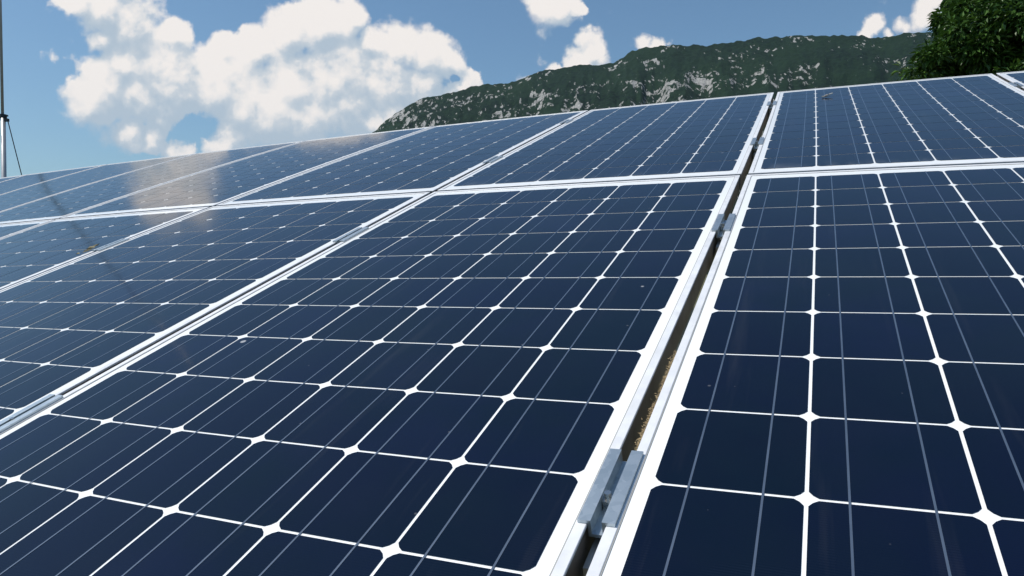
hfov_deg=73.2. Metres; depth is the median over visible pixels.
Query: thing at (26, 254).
solar panel
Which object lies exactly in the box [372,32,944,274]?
mountain
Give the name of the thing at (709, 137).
solar panel
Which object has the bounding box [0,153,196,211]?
solar panel
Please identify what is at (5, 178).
solar panel
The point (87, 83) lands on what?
sky
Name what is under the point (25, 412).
panel clamp
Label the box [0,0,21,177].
mast
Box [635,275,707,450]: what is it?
ground
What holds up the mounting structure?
on the ground
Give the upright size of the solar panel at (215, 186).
0.071 m
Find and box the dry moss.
[635,351,676,449]
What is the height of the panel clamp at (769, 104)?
0.069 m
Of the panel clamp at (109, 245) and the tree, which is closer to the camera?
the panel clamp at (109, 245)
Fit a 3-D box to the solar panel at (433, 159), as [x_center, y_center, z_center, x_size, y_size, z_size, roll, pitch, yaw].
[-0.306,-0.537,2.762,0.831,0.051,1.581,0,21,23]
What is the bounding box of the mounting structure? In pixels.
[676,116,768,350]
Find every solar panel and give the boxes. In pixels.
[0,141,302,223]
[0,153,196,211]
[0,164,106,194]
[0,174,27,181]
[0,175,739,575]
[0,192,429,420]
[0,207,209,289]
[0,219,53,238]
[60,126,432,218]
[216,110,587,205]
[437,92,773,190]
[586,162,1023,575]
[748,74,1023,174]
[996,71,1023,90]
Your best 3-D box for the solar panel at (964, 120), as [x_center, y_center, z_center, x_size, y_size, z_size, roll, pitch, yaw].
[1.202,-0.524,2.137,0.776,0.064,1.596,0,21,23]
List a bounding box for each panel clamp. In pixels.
[0,394,62,431]
[92,238,128,251]
[333,227,368,243]
[483,156,502,164]
[560,119,572,124]
[577,448,643,575]
[711,213,735,252]
[750,137,763,158]
[767,101,776,115]
[1008,82,1023,88]
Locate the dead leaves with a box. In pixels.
[77,244,98,253]
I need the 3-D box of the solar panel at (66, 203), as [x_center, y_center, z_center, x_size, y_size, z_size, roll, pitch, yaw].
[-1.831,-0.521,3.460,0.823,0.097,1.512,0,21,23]
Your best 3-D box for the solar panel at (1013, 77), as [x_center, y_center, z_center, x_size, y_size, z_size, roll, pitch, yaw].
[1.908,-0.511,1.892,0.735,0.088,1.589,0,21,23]
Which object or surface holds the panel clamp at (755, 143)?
attached to the mounting structure
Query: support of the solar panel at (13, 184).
attached to the mounting structure
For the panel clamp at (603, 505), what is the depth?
0.56 m
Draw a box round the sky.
[0,0,951,177]
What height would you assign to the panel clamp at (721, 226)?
0.069 m
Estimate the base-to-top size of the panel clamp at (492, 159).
0.069 m
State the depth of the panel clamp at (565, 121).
2.94 m
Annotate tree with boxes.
[890,0,1023,80]
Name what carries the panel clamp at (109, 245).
attached to the mounting structure
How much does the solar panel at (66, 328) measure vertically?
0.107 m
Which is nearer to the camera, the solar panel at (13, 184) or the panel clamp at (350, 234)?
the panel clamp at (350, 234)
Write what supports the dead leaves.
on the solar panel at (26, 254)
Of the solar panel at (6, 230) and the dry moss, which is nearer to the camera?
the dry moss
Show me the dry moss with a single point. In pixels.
(653, 404)
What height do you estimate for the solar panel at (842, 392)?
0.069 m
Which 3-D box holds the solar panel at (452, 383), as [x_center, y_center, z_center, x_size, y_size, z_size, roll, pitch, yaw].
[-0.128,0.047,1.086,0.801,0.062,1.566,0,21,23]
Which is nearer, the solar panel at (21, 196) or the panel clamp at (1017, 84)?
the panel clamp at (1017, 84)

